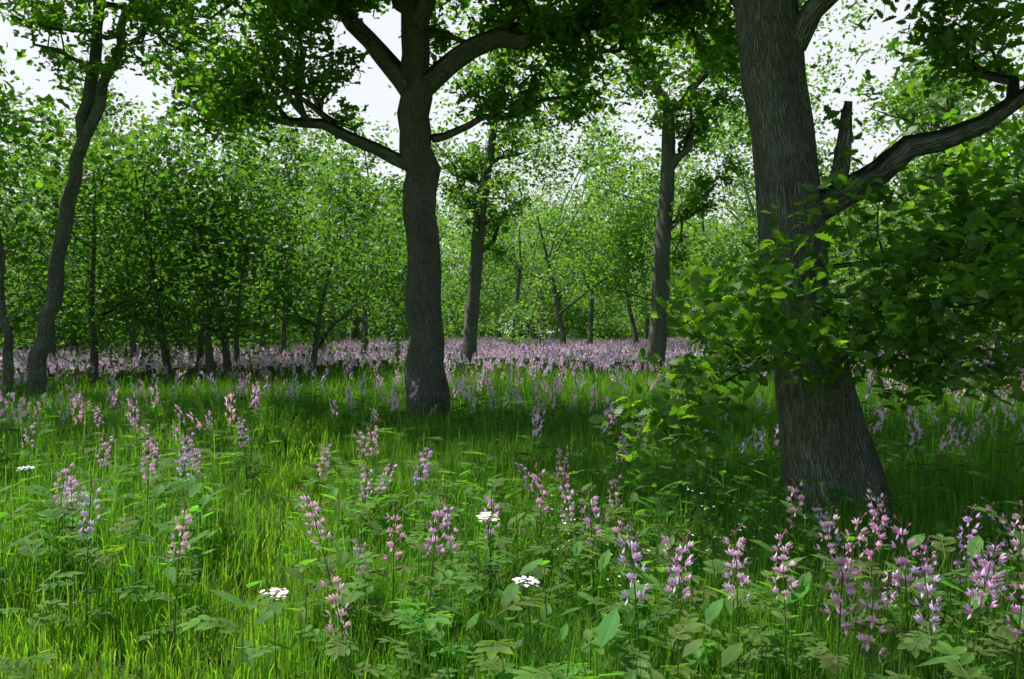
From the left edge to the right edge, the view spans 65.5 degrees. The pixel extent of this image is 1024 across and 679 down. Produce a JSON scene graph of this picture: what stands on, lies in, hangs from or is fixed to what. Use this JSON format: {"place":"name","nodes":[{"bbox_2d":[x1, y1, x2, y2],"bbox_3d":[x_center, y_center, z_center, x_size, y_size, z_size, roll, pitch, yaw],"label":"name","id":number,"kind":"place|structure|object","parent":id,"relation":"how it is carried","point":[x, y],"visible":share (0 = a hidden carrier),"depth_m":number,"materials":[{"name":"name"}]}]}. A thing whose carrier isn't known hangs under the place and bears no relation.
{"place":"outdoors","nodes":[
{"label":"outdoors","id":0,"kind":"place"},
{"bbox_2d":[0,333,1023,678],"bbox_3d":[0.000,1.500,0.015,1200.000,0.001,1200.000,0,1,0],"label":"ground","id":1,"kind":"structure","parent":0,"point":[240,587],"depth_m":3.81,"materials":[{"name":"green plant"}]},
{"bbox_2d":[0,375,1023,678],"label":"meadow herbs","id":2,"kind":"object","parent":1,"relation":"on","point":[604,631],"visible":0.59,"depth_m":4.01,"materials":[{"name":"green plant"}]},
{"bbox_2d":[0,336,1023,678],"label":"flowers","id":3,"kind":"object","parent":1,"relation":"on","point":[602,352],"visible":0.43,"depth_m":4.46,"materials":[{"name":"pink plant"}]},
{"bbox_2d":[0,0,1023,332],"label":"sky","id":4,"kind":"structure","parent":0,"point":[373,90],"materials":[{"name":"white"}]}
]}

